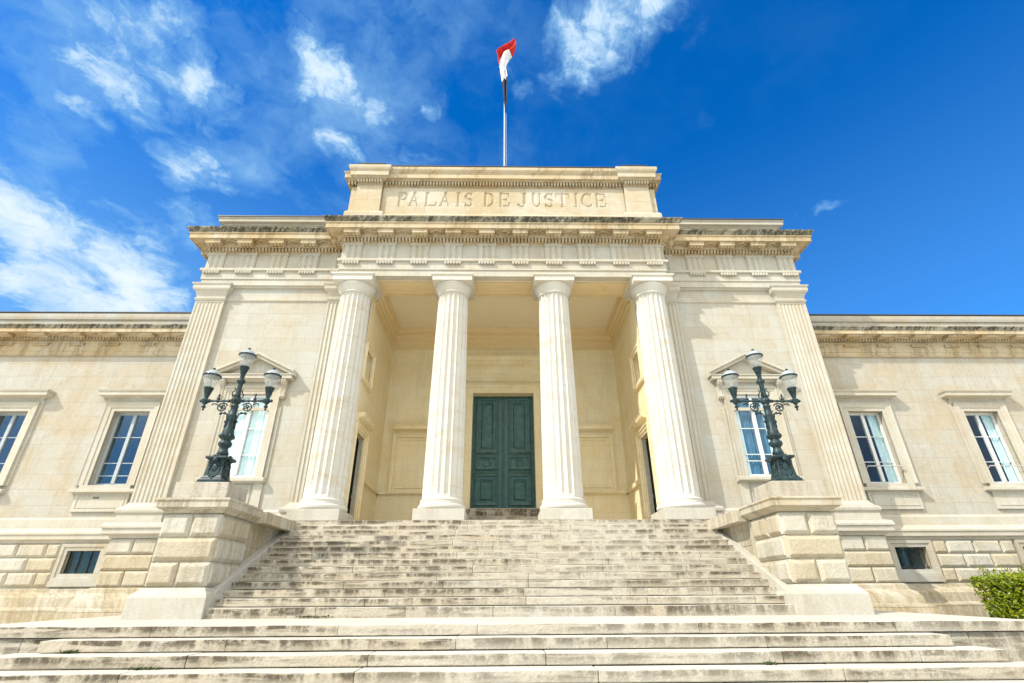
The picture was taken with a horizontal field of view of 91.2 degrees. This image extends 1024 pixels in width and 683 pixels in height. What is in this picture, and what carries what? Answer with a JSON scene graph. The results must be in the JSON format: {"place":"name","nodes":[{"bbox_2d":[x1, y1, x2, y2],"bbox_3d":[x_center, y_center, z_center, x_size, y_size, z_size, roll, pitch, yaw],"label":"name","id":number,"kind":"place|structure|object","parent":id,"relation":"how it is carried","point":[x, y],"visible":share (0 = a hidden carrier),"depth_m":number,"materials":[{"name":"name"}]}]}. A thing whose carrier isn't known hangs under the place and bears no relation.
{"place":"outdoors","nodes":[
{"label":"outdoors","id":0,"kind":"place"},
{"bbox_2d":[0,0,1023,314],"label":"sky","id":1,"kind":"structure","parent":0,"point":[890,131],"materials":[{"name":"blue"}]},
{"bbox_3d":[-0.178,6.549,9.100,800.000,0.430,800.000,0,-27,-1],"label":"ground","id":2,"kind":"structure","parent":0,"visible":0},
{"bbox_2d":[0,610,1007,625],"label":"landing","id":3,"kind":"object","parent":2,"relation":"on","point":[116,620],"depth_m":8.87,"materials":[{"name":"stone"}]},
{"bbox_2d":[120,482,299,619],"bbox_3d":[-6.712,5.595,11.841,1.720,3.680,4.465,0,-27,-1],"label":"stone pedestal","id":4,"kind":"object","parent":3,"relation":"on","point":[215,540],"visible":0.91,"depth_m":10.38,"materials":[{"name":"stone"}]},
{"bbox_2d":[197,348,281,482],"bbox_3d":[-6.707,1.705,12.067,1.909,3.461,0.570,0,-27,-1],"label":"street lamp","id":5,"kind":"object","parent":4,"relation":"on","point":[220,462],"visible":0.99,"depth_m":12.08,"materials":[{"name":"metal"}]},
{"bbox_2d":[285,615,332,617],"bbox_3d":[-3.899,5.284,9.645,0.904,0.052,0.075,0,-27,-1],"label":"moss tuft","id":6,"kind":"object","parent":3,"relation":"on","point":[309,616],"visible":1,"depth_m":9.64,"materials":[{"name":"green plant"}]},
{"bbox_2d":[204,519,794,618],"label":"stone staircase","id":7,"kind":"structure","parent":3,"relation":"on","point":[577,567],"depth_m":11.31,"materials":[{"name":"beige stone"}]},
{"bbox_2d":[703,481,874,614],"bbox_3d":[6.266,5.625,12.057,1.720,3.680,4.465,0,-27,-1],"label":"stone pedestal","id":8,"kind":"object","parent":3,"relation":"on","point":[783,538],"visible":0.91,"depth_m":10.60,"materials":[{"name":"stone"}]},
{"bbox_2d":[721,349,803,481],"bbox_3d":[6.271,1.734,12.282,1.909,3.461,0.570,0,-27,-1],"label":"street lamp","id":9,"kind":"object","parent":8,"relation":"on","point":[781,465],"visible":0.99,"depth_m":12.29,"materials":[{"name":"metal"}]},
{"bbox_2d":[0,163,1023,623],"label":"courthouse","id":10,"kind":"structure","parent":2,"relation":"on","point":[494,343],"depth_m":18.00,"materials":[{"name":"stone"}]},
{"bbox_2d":[0,389,55,493],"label":"window","id":11,"kind":"structure","parent":10,"relation":"in","point":[32,401],"depth_m":17.46,"materials":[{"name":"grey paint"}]},
{"bbox_2d":[46,543,108,586],"bbox_3d":[-13.112,6.792,15.244,1.440,1.190,0.220,0,-27,-1],"label":"basement window","id":12,"kind":"structure","parent":10,"relation":"in","point":[57,579],"depth_m":15.13,"materials":[{"name":"stone"}]},
{"bbox_2d":[68,389,166,511],"bbox_3d":[-13.254,3.604,16.992,2.520,4.160,0.690,0,-27,-1],"label":"window","id":13,"kind":"structure","parent":10,"relation":"in","point":[112,496],"depth_m":16.94,"materials":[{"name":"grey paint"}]},
{"bbox_2d":[195,351,297,507],"bbox_3d":[-8.639,2.776,16.238,2.660,5.145,0.690,0,-27,-1],"label":"window","id":14,"kind":"structure","parent":10,"relation":"in","point":[255,432],"depth_m":16.35,"materials":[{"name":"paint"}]},
{"bbox_2d":[345,412,376,520],"bbox_3d":[-5.112,4.214,16.525,0.490,3.480,1.810,0,-27,-1],"label":"side door","id":15,"kind":"structure","parent":10,"relation":"in","point":[364,424],"depth_m":16.74,"materials":[{"name":"stone"}]},
{"bbox_2d":[361,342,375,391],"bbox_3d":[-5.117,0.937,17.922,0.130,1.410,1.220,0,-27,-1],"label":"window","id":16,"kind":"structure","parent":10,"relation":"in","point":[368,384],"depth_m":17.95,"materials":[{"name":"stone"}]},
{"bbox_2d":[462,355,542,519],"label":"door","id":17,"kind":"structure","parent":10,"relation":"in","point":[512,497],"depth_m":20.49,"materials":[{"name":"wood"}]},
{"bbox_2d":[504,70,506,165],"bbox_3d":[-0.347,-10.006,25.334,0.175,11.380,0.117,0,-27,-1],"label":"flagpole","id":18,"kind":"object","parent":10,"relation":"on","point":[504,139],"visible":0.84,"depth_m":25.28,"materials":[{"name":"metal"}]},
{"bbox_2d":[496,38,515,111],"bbox_3d":[-0.315,-14.742,27.722,1.135,6.252,0.476,0,-27,-1],"label":"flag","id":19,"kind":"object","parent":18,"relation":"attached to","point":[505,52],"visible":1,"depth_m":28.34,"materials":[{"name":"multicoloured fabric"}]},
{"bbox_2d":[629,343,643,392],"bbox_3d":[4.491,0.959,18.082,0.130,1.410,1.220,0,-27,-1],"label":"window","id":20,"kind":"structure","parent":10,"relation":"in","point":[636,385],"depth_m":18.13,"materials":[{"name":"stone"}]},
{"bbox_2d":[629,412,658,518],"bbox_3d":[4.517,4.236,16.685,0.490,3.480,1.810,0,-27,-1],"label":"side door","id":21,"kind":"structure","parent":10,"relation":"in","point":[640,424],"depth_m":16.90,"materials":[{"name":"stone"}]},
{"bbox_2d":[706,352,804,505],"bbox_3d":[8.059,2.814,16.515,2.660,5.145,0.690,0,-27,-1],"label":"window","id":22,"kind":"structure","parent":10,"relation":"in","point":[744,451],"depth_m":16.62,"materials":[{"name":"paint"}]},
{"bbox_2d":[832,389,925,508],"bbox_3d":[12.642,3.663,17.422,2.520,4.160,0.690,0,-27,-1],"label":"window","id":23,"kind":"structure","parent":10,"relation":"in","point":[893,494],"depth_m":17.45,"materials":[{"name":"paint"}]},
{"bbox_2d":[887,540,945,581],"bbox_3d":[12.543,6.892,15.750,1.440,1.190,0.400,0,-27,-1],"label":"basement window","id":24,"kind":"structure","parent":10,"relation":"in","point":[935,574],"depth_m":15.62,"materials":[{"name":"stone"}]},
{"bbox_2d":[938,389,1023,508],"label":"window","id":25,"kind":"structure","parent":10,"relation":"in","point":[1005,495],"depth_m":17.68,"materials":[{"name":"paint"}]},
{"bbox_2d":[1012,540,1023,566],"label":"basement window","id":26,"kind":"structure","parent":10,"relation":"in","point":[1019,544],"depth_m":15.81,"materials":[{"name":"stone"}]},
{"bbox_2d":[0,619,1023,682],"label":"stone staircase","id":27,"kind":"structure","parent":2,"relation":"on","point":[920,651],"depth_m":7.11,"materials":[{"name":"beige stone"}]},
{"bbox_2d":[55,649,78,653],"bbox_3d":[-6.414,4.479,7.228,0.328,0.077,0.087,0,-27,-1],"label":"moss tuft","id":28,"kind":"object","parent":27,"relation":"on","point":[70,652],"visible":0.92,"depth_m":7.22,"materials":[{"name":"green plant"}]},
{"bbox_2d":[121,666,163,669],"bbox_3d":[-4.974,4.441,6.821,0.671,0.080,0.084,0,-27,-1],"label":"moss tuft","id":29,"kind":"object","parent":27,"relation":"on","point":[145,668],"visible":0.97,"depth_m":6.81,"materials":[{"name":"green plant"}]},
{"bbox_2d":[761,659,775,664],"bbox_3d":[3.567,4.458,6.966,0.218,0.080,0.078,0,-27,-1],"label":"moss tuft","id":30,"kind":"object","parent":27,"relation":"on","point":[768,663],"visible":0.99,"depth_m":6.97,"materials":[{"name":"green plant"}]},
{"bbox_2d":[968,564,1023,618],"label":"clipped bush","id":31,"kind":"object","parent":2,"relation":"on","point":[1004,594],"visible":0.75,"depth_m":12.93,"materials":[{"name":"green plant"}]}
]}

